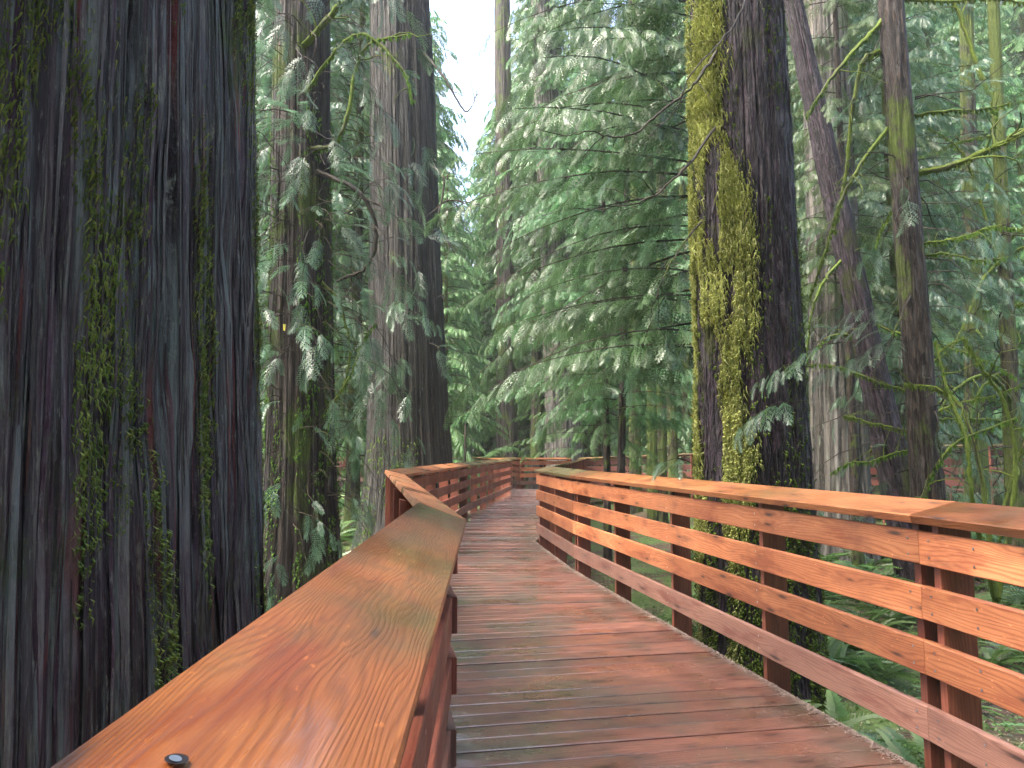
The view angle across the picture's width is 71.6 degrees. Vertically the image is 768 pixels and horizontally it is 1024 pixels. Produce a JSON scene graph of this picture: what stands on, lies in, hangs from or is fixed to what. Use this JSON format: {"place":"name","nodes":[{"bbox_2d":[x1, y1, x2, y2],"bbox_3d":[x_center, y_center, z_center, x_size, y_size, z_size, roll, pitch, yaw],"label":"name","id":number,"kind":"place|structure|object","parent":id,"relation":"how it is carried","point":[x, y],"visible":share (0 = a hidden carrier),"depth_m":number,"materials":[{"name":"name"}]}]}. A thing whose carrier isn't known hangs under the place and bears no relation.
{"place":"outdoors","nodes":[
{"label":"outdoors","id":0,"kind":"place"},
{"bbox_2d":[256,0,909,455],"label":"sky","id":1,"kind":"structure","parent":0,"point":[470,22],"materials":[{"name":"white"}]},
{"bbox_2d":[338,464,1023,762],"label":"ground","id":2,"kind":"structure","parent":0,"point":[640,568],"depth_m":9.39,"materials":[{"name":"green plant"}]},
{"bbox_2d":[0,0,267,767],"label":"giant cedar tree","id":3,"kind":"object","parent":2,"relation":"on","point":[132,551],"visible":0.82,"depth_m":1.98,"materials":[{"name":"brown plant"}]},
{"bbox_2d":[50,503,465,767],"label":"wooden railing","id":4,"kind":"object","parent":2,"relation":"on","point":[344,662],"visible":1,"depth_m":0.79,"materials":[{"name":"brown wood"}]},
{"bbox_2d":[164,753,188,763],"bbox_3d":[-0.251,0.280,0.531,0.017,0.004,0.017,0,-5,0],"label":"bolt head","id":5,"kind":"object","parent":4,"relation":"on","point":[176,758],"visible":1,"depth_m":0.53},
{"bbox_2d":[255,6,271,443],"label":"hemlock tree","id":6,"kind":"object","parent":2,"relation":"on","point":[261,194],"visible":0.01,"depth_m":30.16,"materials":[{"name":"green plant"}]},
{"bbox_2d":[255,1,340,425],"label":"hemlock tree","id":7,"kind":"object","parent":2,"relation":"on","point":[258,65],"depth_m":34.16,"materials":[{"name":"green plant"}]},
{"bbox_2d":[258,29,368,477],"bbox_3d":[-9.323,-7.409,30.991,6.972,24.218,7.498,2,-6,-16],"label":"hemlock tree","id":8,"kind":"object","parent":2,"relation":"on","point":[266,187],"visible":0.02,"depth_m":30.50,"materials":[{"name":"green plant"}]},
{"bbox_2d":[255,0,438,453],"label":"cedar tree","id":9,"kind":"object","parent":2,"relation":"on","point":[263,158],"visible":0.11,"depth_m":16.29,"materials":[{"name":"green plant"}]},
{"bbox_2d":[340,520,355,542],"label":"fern","id":10,"kind":"object","parent":2,"relation":"on","point":[344,534],"visible":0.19,"depth_m":14.35,"materials":[{"name":"green plant"}]},
{"bbox_2d":[341,521,356,541],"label":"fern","id":11,"kind":"object","parent":2,"relation":"on","point":[347,527],"visible":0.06,"depth_m":15.47,"materials":[{"name":"green plant"}]},
{"bbox_2d":[330,0,370,469],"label":"hemlock tree","id":12,"kind":"object","parent":2,"relation":"on","point":[364,205],"visible":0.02,"depth_m":38.72,"materials":[{"name":"green plant"}]},
{"bbox_2d":[255,0,461,610],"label":"cedar tree","id":13,"kind":"object","parent":2,"relation":"on","point":[302,545],"visible":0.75,"depth_m":9.41,"materials":[{"name":"green plant"}]},
{"bbox_2d":[258,0,459,522],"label":"hemlock tree","id":14,"kind":"object","parent":2,"relation":"on","point":[359,151],"visible":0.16,"depth_m":17.17,"materials":[{"name":"brown plant"}]},
{"bbox_2d":[333,76,482,465],"bbox_3d":[-3.826,-5.241,26.408,6.316,19.000,5.666,3,-6,-26],"label":"hemlock tree","id":15,"kind":"object","parent":2,"relation":"on","point":[464,246],"visible":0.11,"depth_m":26.37,"materials":[{"name":"green plant"}]},
{"bbox_2d":[336,457,502,497],"bbox_3d":[-3.463,3.623,26.952,10.561,1.655,2.066,-5,-7,40],"label":"wooden railing","id":16,"kind":"object","parent":2,"relation":"on","point":[456,458],"visible":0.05,"depth_m":26.69,"materials":[{"name":"brown wood"}]},
{"bbox_2d":[344,9,501,456],"bbox_3d":[-3.983,-6.655,33.836,6.868,24.316,7.408,-5,-7,43],"label":"hemlock tree","id":17,"kind":"object","parent":2,"relation":"on","point":[446,135],"visible":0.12,"depth_m":34.25,"materials":[{"name":"green plant"}]},
{"bbox_2d":[350,0,507,549],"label":"cedar tree","id":18,"kind":"object","parent":2,"relation":"on","point":[417,331],"visible":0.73,"depth_m":13.97,"materials":[{"name":"brown plant"}]},
{"bbox_2d":[339,457,524,488],"bbox_3d":[-3.125,4.026,30.353,10.824,1.809,2.336,-4,-7,38],"label":"wooden railing","id":19,"kind":"object","parent":2,"relation":"on","point":[516,474],"visible":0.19,"depth_m":27.26,"materials":[{"name":"brown wood"}]},
{"bbox_2d":[384,459,512,767],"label":"wooden railing","id":20,"kind":"object","parent":2,"relation":"on","point":[404,492],"visible":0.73,"depth_m":10.97,"materials":[{"name":"brown wood"}]},
{"bbox_2d":[435,69,474,396],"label":"hemlock tree","id":21,"kind":"object","parent":2,"relation":"on","point":[442,90],"visible":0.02,"depth_m":63.77,"materials":[{"name":"green plant"}]},
{"bbox_2d":[432,44,492,439],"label":"hemlock tree","id":22,"kind":"object","parent":2,"relation":"on","point":[442,167],"visible":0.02,"depth_m":47.62,"materials":[{"name":"green plant"}]},
{"bbox_2d":[450,206,477,447],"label":"hemlock tree","id":23,"kind":"object","parent":2,"relation":"on","point":[471,267],"visible":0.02,"depth_m":63.18,"materials":[{"name":"green plant"}]},
{"bbox_2d":[463,423,465,461],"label":"sapling","id":24,"kind":"object","parent":2,"relation":"on","point":[464,442],"visible":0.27,"depth_m":23.89,"materials":[{"name":"brown plant"}]},
{"bbox_2d":[438,172,508,488],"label":"hemlock tree","id":25,"kind":"object","parent":2,"relation":"on","point":[456,433],"visible":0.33,"depth_m":25.17,"materials":[{"name":"green plant"}]},
{"bbox_2d":[461,147,492,301],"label":"hemlock tree","id":26,"kind":"object","parent":2,"relation":"on","point":[476,183],"visible":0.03,"depth_m":87.24,"materials":[{"name":"green plant"}]},
{"bbox_2d":[452,446,519,477],"bbox_3d":[-2.236,3.735,29.681,4.891,3.119,4.501,-1,-6,15],"label":"shrub","id":27,"kind":"object","parent":2,"relation":"on","point":[499,450],"visible":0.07,"depth_m":29.76,"materials":[{"name":"green plant"}]},
{"bbox_2d":[454,123,529,456],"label":"hemlock tree","id":28,"kind":"object","parent":2,"relation":"on","point":[483,182],"visible":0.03,"depth_m":52.04,"materials":[{"name":"green plant"}]},
{"bbox_2d":[449,96,544,472],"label":"hemlock tree","id":29,"kind":"object","parent":2,"relation":"on","point":[490,222],"visible":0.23,"depth_m":42.40,"materials":[{"name":"green plant"}]},
{"bbox_2d":[494,0,517,487],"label":"cedar tree","id":30,"kind":"object","parent":2,"relation":"on","point":[502,76],"visible":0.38,"depth_m":33.55,"materials":[{"name":"brown plant"}]},
{"bbox_2d":[462,0,569,434],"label":"hemlock tree","id":31,"kind":"object","parent":2,"relation":"on","point":[514,43],"visible":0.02,"depth_m":49.36,"materials":[{"name":"green plant"}]},
{"bbox_2d":[471,1,568,310],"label":"hemlock tree","id":32,"kind":"object","parent":2,"relation":"on","point":[512,73],"visible":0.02,"depth_m":58.39,"materials":[{"name":"green plant"}]},
{"bbox_2d":[492,155,565,473],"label":"hemlock tree","id":33,"kind":"object","parent":2,"relation":"on","point":[524,365],"visible":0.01,"depth_m":43.43,"materials":[{"name":"green plant"}]},
{"bbox_2d":[468,27,602,479],"bbox_3d":[1.543,-7.638,38.791,8.698,26.414,7.674,3,-6,-27],"label":"hemlock tree","id":34,"kind":"object","parent":2,"relation":"on","point":[517,261],"visible":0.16,"depth_m":38.81,"materials":[{"name":"green plant"}]},
{"bbox_2d":[528,73,542,488],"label":"cedar tree","id":35,"kind":"object","parent":2,"relation":"on","point":[536,356],"visible":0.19,"depth_m":30.83,"materials":[{"name":"brown plant"}]},
{"bbox_2d":[518,457,571,488],"bbox_3d":[1.256,3.644,26.731,2.253,1.739,0.242,3,-6,-29],"label":"wooden railing","id":36,"kind":"object","parent":2,"relation":"on","point":[544,462],"visible":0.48,"depth_m":26.42,"materials":[{"name":"brown wood"}]},
{"bbox_2d":[479,0,629,466],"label":"cedar tree","id":37,"kind":"object","parent":2,"relation":"on","point":[549,95],"visible":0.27,"depth_m":30.41,"materials":[{"name":"green plant"}]},
{"bbox_2d":[424,0,695,451],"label":"hemlock tree","id":38,"kind":"object","parent":2,"relation":"on","point":[643,52],"visible":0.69,"depth_m":8.40,"materials":[{"name":"green plant"}]},
{"bbox_2d":[549,458,586,554],"bbox_3d":[1.556,2.907,18.064,0.242,1.920,14.787,-1,-6,8],"label":"wooden railing","id":39,"kind":"object","parent":2,"relation":"on","point":[580,464],"visible":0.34,"depth_m":15.53,"materials":[{"name":"brown wood"}]},
{"bbox_2d":[451,0,698,562],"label":"hemlock tree","id":40,"kind":"object","parent":2,"relation":"on","point":[624,414],"visible":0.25,"depth_m":12.03,"materials":[{"name":"green plant"}]},
{"bbox_2d":[520,13,645,471],"bbox_3d":[3.763,-6.911,33.761,6.881,23.800,6.804,-5,-7,40],"label":"cedar tree","id":41,"kind":"object","parent":2,"relation":"on","point":[598,446],"visible":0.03,"depth_m":32.81,"materials":[{"name":"green plant"}]},
{"bbox_2d":[526,0,639,428],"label":"hemlock tree","id":42,"kind":"object","parent":2,"relation":"on","point":[608,147],"depth_m":47.59,"materials":[{"name":"green plant"}]},
{"bbox_2d":[543,138,628,471],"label":"hemlock tree","id":43,"kind":"object","parent":2,"relation":"on","point":[587,453],"visible":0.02,"depth_m":38.41,"materials":[{"name":"green plant"}]},
{"bbox_2d":[489,96,692,561],"bbox_3d":[1.880,-1.054,12.961,4.237,9.000,3.857,2,-6,-18],"label":"hemlock tree","id":44,"kind":"object","parent":2,"relation":"on","point":[605,426],"visible":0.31,"depth_m":12.97,"materials":[{"name":"green plant"}]},
{"bbox_2d":[609,0,675,441],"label":"hemlock tree","id":45,"kind":"object","parent":2,"relation":"on","point":[622,119],"visible":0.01,"depth_m":45.93,"materials":[{"name":"green plant"}]},
{"bbox_2d":[596,68,693,465],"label":"hemlock tree","id":46,"kind":"object","parent":2,"relation":"on","point":[617,383],"depth_m":33.00,"materials":[{"name":"green plant"}]},
{"bbox_2d":[600,0,691,520],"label":"hemlock tree","id":47,"kind":"object","parent":2,"relation":"on","point":[651,513],"visible":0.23,"depth_m":17.85,"materials":[{"name":"green plant"}]},
{"bbox_2d":[599,2,694,464],"bbox_3d":[7.477,-9.130,31.227,8.611,27.816,8.008,4,-7,-37],"label":"hemlock tree","id":48,"kind":"object","parent":2,"relation":"on","point":[692,352],"visible":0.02,"depth_m":30.87,"materials":[{"name":"green plant"}]},
{"bbox_2d":[611,0,686,513],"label":"hemlock tree","id":49,"kind":"object","parent":2,"relation":"on","point":[635,509],"visible":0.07,"depth_m":20.82,"materials":[{"name":"green plant"}]},
{"bbox_2d":[612,3,697,478],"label":"hemlock tree","id":50,"kind":"object","parent":2,"relation":"on","point":[679,179],"visible":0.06,"depth_m":26.43,"materials":[{"name":"green plant"}]},
{"bbox_2d":[656,20,668,523],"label":"hemlock tree","id":51,"kind":"object","parent":2,"relation":"on","point":[662,444],"visible":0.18,"depth_m":18.84,"materials":[{"name":"green plant"}]},
{"bbox_2d":[632,44,692,477],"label":"hemlock tree","id":52,"kind":"object","parent":2,"relation":"on","point":[672,450],"visible":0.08,"depth_m":21.85,"materials":[{"name":"green plant"}]},
{"bbox_2d":[487,0,853,710],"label":"douglas fir tree","id":53,"kind":"object","parent":2,"relation":"on","point":[751,420],"visible":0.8,"depth_m":6.35,"materials":[{"name":"brown plant"}]},
{"bbox_2d":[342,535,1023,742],"bbox_3d":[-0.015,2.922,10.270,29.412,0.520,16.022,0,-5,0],"label":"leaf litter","id":54,"kind":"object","parent":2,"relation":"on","point":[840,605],"visible":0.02,"depth_m":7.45,"materials":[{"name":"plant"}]},
{"bbox_2d":[450,489,917,767],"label":"boardwalk","id":55,"kind":"structure","parent":2,"relation":"on","point":[602,640],"depth_m":4.03,"materials":[{"name":"brown wood"}]},
{"bbox_2d":[532,541,916,767],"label":"needle litter","id":56,"kind":"object","parent":55,"relation":"on","point":[854,732],"visible":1,"depth_m":4.14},
{"bbox_2d":[655,27,873,446],"bbox_3d":[6.982,-5.235,19.887,5.983,18.000,5.367,-3,-6,25],"label":"hemlock tree","id":57,"kind":"object","parent":2,"relation":"on","point":[793,116],"visible":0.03,"depth_m":19.21,"materials":[{"name":"green plant"}]},
{"bbox_2d":[534,466,1023,767],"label":"wooden railing","id":58,"kind":"object","parent":2,"relation":"on","point":[943,551],"visible":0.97,"depth_m":3.52,"materials":[{"name":"brown wood"}]},
{"bbox_2d":[577,448,1023,500],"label":"wooden railing","id":59,"kind":"object","parent":2,"relation":"on","point":[872,478],"visible":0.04,"depth_m":19.61,"materials":[{"name":"brown wood"}]},
{"bbox_2d":[579,444,1023,524],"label":"wooden railing","id":60,"kind":"object","parent":2,"relation":"on","point":[874,472],"visible":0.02,"depth_m":17.89,"materials":[{"name":"brown wood"}]},
{"bbox_2d":[793,110,873,466],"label":"hemlock tree","id":61,"kind":"object","parent":2,"relation":"on","point":[801,201],"depth_m":34.56,"materials":[{"name":"green plant"}]},
{"bbox_2d":[803,0,880,563],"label":"cedar tree","id":62,"kind":"object","parent":2,"relation":"on","point":[822,397],"visible":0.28,"depth_m":12.83,"materials":[{"name":"brown plant"}]},
{"bbox_2d":[792,94,893,466],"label":"hemlock tree","id":63,"kind":"object","parent":2,"relation":"on","point":[800,106],"visible":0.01,"depth_m":23.55,"materials":[{"name":"green plant"}]},
{"bbox_2d":[796,1,892,485],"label":"hemlock tree","id":64,"kind":"object","parent":2,"relation":"on","point":[866,110],"depth_m":35.14,"materials":[{"name":"green plant"}]},
{"bbox_2d":[806,702,884,722],"bbox_3d":[2.157,2.631,5.385,1.334,0.388,1.036,2,-6,-19],"label":"fern","id":65,"kind":"object","parent":2,"relation":"on","point":[816,705],"visible":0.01,"depth_m":5.36,"materials":[{"name":"green plant"}]},
{"bbox_2d":[826,594,881,610],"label":"fern","id":66,"kind":"object","parent":2,"relation":"on","point":[843,599],"visible":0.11,"depth_m":9.22,"materials":[{"name":"green plant"}]},
{"bbox_2d":[826,637,882,662],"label":"fern","id":67,"kind":"object","parent":2,"relation":"on","point":[834,644],"visible":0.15,"depth_m":6.81,"materials":[{"name":"green plant"}]},
{"bbox_2d":[835,712,877,726],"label":"fern","id":68,"kind":"object","parent":2,"relation":"on","point":[853,720],"visible":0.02,"depth_m":4.80,"materials":[{"name":"green plant"}]},
{"bbox_2d":[826,560,900,576],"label":"fern","id":69,"kind":"object","parent":2,"relation":"on","point":[870,568],"visible":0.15,"depth_m":10.78,"materials":[{"name":"green plant"}]},
{"bbox_2d":[829,642,899,678],"bbox_3d":[3.000,2.649,6.598,1.018,0.409,1.067,-5,-7,40],"label":"fern","id":70,"kind":"object","parent":2,"relation":"on","point":[842,648],"visible":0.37,"depth_m":6.55,"materials":[{"name":"green plant"}]},
{"bbox_2d":[825,603,906,627],"bbox_3d":[4.175,2.792,8.360,1.319,0.544,1.081,0,-5,-3],"label":"fern","id":71,"kind":"object","parent":2,"relation":"on","point":[876,616],"visible":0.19,"depth_m":8.32,"materials":[{"name":"green plant"}]},
{"bbox_2d":[840,549,891,567],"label":"fern","id":72,"kind":"object","parent":2,"relation":"on","point":[871,562],"visible":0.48,"depth_m":11.54,"materials":[{"name":"green plant"}]},
{"bbox_2d":[849,564,894,577],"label":"fern","id":73,"kind":"object","parent":2,"relation":"on","point":[888,573],"visible":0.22,"depth_m":10.60,"materials":[{"name":"green plant"}]},
{"bbox_2d":[824,689,923,759],"bbox_3d":[2.300,2.517,4.717,1.368,0.525,1.306,4,-7,-35],"label":"fern","id":74,"kind":"object","parent":2,"relation":"on","point":[831,704],"visible":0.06,"depth_m":5.09,"materials":[{"name":"green plant"}]},
{"bbox_2d":[829,658,920,684],"bbox_3d":[3.211,2.640,6.282,1.212,0.352,0.940,0,-5,1],"label":"fern","id":75,"kind":"object","parent":2,"relation":"on","point":[889,672],"visible":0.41,"depth_m":6.29,"materials":[{"name":"green plant"}]},
{"bbox_2d":[832,648,920,685],"bbox_3d":[3.276,2.662,6.671,0.932,0.349,1.201,-2,-6,19],"label":"fern","id":76,"kind":"object","parent":2,"relation":"on","point":[873,664],"visible":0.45,"depth_m":6.49,"materials":[{"name":"green plant"}]},
{"bbox_2d":[785,0,977,566],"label":"hemlock tree","id":77,"kind":"object","parent":2,"relation":"on","point":[858,557],"visible":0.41,"depth_m":11.95,"materials":[{"name":"green plant"}]},
{"bbox_2d":[847,612,915,627],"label":"fern","id":78,"kind":"object","parent":2,"relation":"on","point":[889,624],"visible":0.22,"depth_m":7.93,"materials":[{"name":"green plant"}]},
{"bbox_2d":[861,604,916,630],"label":"fern","id":79,"kind":"object","parent":2,"relation":"on","point":[907,619],"visible":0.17,"depth_m":8.46,"materials":[{"name":"green plant"}]},
{"bbox_2d":[861,611,917,631],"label":"fern","id":80,"kind":"object","parent":2,"relation":"on","point":[887,615],"visible":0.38,"depth_m":8.40,"materials":[{"name":"green plant"}]},
{"bbox_2d":[861,729,918,766],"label":"fern","id":81,"kind":"object","parent":2,"relation":"on","point":[886,737],"visible":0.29,"depth_m":4.36,"materials":[{"name":"green plant"}]},
{"bbox_2d":[856,724,924,767],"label":"fern","id":82,"kind":"object","parent":2,"relation":"on","point":[887,730],"visible":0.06,"depth_m":4.78,"materials":[{"name":"green plant"}]},
{"bbox_2d":[786,0,996,492],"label":"cedar tree","id":83,"kind":"object","parent":2,"relation":"on","point":[878,99],"visible":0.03,"depth_m":20.23,"materials":[{"name":"green plant"}]},
{"bbox_2d":[784,0,1023,582],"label":"fir tree","id":84,"kind":"object","parent":2,"relation":"on","point":[863,326],"visible":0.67,"depth_m":10.52,"materials":[{"name":"brown plant"}]},
{"bbox_2d":[790,0,1023,492],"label":"cedar tree","id":85,"kind":"object","parent":2,"relation":"on","point":[914,52],"visible":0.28,"depth_m":12.95,"materials":[{"name":"green plant"}]},
{"bbox_2d":[801,0,1023,604],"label":"hemlock tree","id":86,"kind":"object","parent":2,"relation":"on","point":[914,318],"visible":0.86,"depth_m":9.11,"materials":[{"name":"green plant"}]},
{"bbox_2d":[902,731,924,767],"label":"fern","id":87,"kind":"object","parent":2,"relation":"on","point":[917,739],"visible":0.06,"depth_m":4.57,"materials":[{"name":"green plant"}]},
{"bbox_2d":[854,0,995,426],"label":"hemlock tree","id":88,"kind":"object","parent":2,"relation":"on","point":[871,110],"visible":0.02,"depth_m":29.70,"materials":[{"name":"green plant"}]},
{"bbox_2d":[859,2,1023,501],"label":"hemlock tree","id":89,"kind":"object","parent":2,"relation":"on","point":[948,50],"visible":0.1,"depth_m":22.20,"materials":[{"name":"brown plant"}]},
{"bbox_2d":[881,0,1023,505],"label":"hemlock tree","id":90,"kind":"object","parent":2,"relation":"on","point":[998,500],"visible":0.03,"depth_m":24.69,"materials":[{"name":"green plant"}]},
{"bbox_2d":[885,333,1023,602],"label":"vine maple","id":91,"kind":"object","parent":2,"relation":"on","point":[995,588],"visible":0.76,"depth_m":7.92,"materials":[{"name":"green plant"}]},
{"bbox_2d":[911,685,1004,717],"bbox_3d":[3.587,2.627,5.741,0.742,0.298,0.778,-1,-6,15],"label":"fern","id":92,"kind":"object","parent":2,"relation":"on","point":[982,700],"visible":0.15,"depth_m":5.64,"materials":[{"name":"green plant"}]},
{"bbox_2d":[903,732,1023,759],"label":"fern","id":93,"kind":"object","parent":2,"relation":"on","point":[1021,746],"visible":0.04,"depth_m":4.60,"materials":[{"name":"green plant"}]},
{"bbox_2d":[916,0,1023,546],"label":"hemlock tree","id":94,"kind":"object","parent":2,"relation":"on","point":[1008,334],"visible":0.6,"depth_m":12.16,"materials":[{"name":"green plant"}]},
{"bbox_2d":[917,0,1023,539],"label":"hemlock tree","id":95,"kind":"object","parent":2,"relation":"on","point":[967,103],"visible":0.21,"depth_m":15.26,"materials":[{"name":"green plant"}]},
{"bbox_2d":[933,4,1023,477],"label":"hemlock tree","id":96,"kind":"object","parent":2,"relation":"on","point":[1006,70],"visible":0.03,"depth_m":29.69,"materials":[{"name":"green plant"}]},
{"bbox_2d":[949,75,1023,488],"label":"hemlock tree","id":97,"kind":"object","parent":2,"relation":"on","point":[1019,148],"visible":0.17,"depth_m":21.70,"materials":[{"name":"green plant"}]},
{"bbox_2d":[951,0,1023,309],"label":"hemlock tree","id":98,"kind":"object","parent":2,"relation":"on","point":[1009,47],"visible":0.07,"depth_m":36.29,"materials":[{"name":"green plant"}]},
{"bbox_2d":[971,532,1004,543],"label":"shrub","id":99,"kind":"object","parent":2,"relation":"on","point":[973,535],"visible":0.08,"depth_m":12.33,"materials":[{"name":"green plant"}]},
{"bbox_2d":[978,645,1023,671],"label":"fern","id":100,"kind":"object","parent":2,"relation":"on","point":[997,661],"visible":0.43,"depth_m":6.80,"materials":[{"name":"green plant"}]},
{"bbox_2d":[978,641,1023,664],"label":"fern","id":101,"kind":"object","parent":2,"relation":"on","point":[1015,652],"visible":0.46,"depth_m":7.00,"materials":[{"name":"green plant"}]},
{"bbox_2d":[980,589,1023,608],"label":"fern","id":102,"kind":"object","parent":2,"relation":"on","point":[1008,600],"visible":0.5,"depth_m":9.32,"materials":[{"name":"green plant"}]},
{"bbox_2d":[642,487,1002,492],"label":"boardwalk","id":103,"kind":"structure","parent":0,"point":[960,490],"depth_m":17.92,"materials":[{"name":"brown wood"}]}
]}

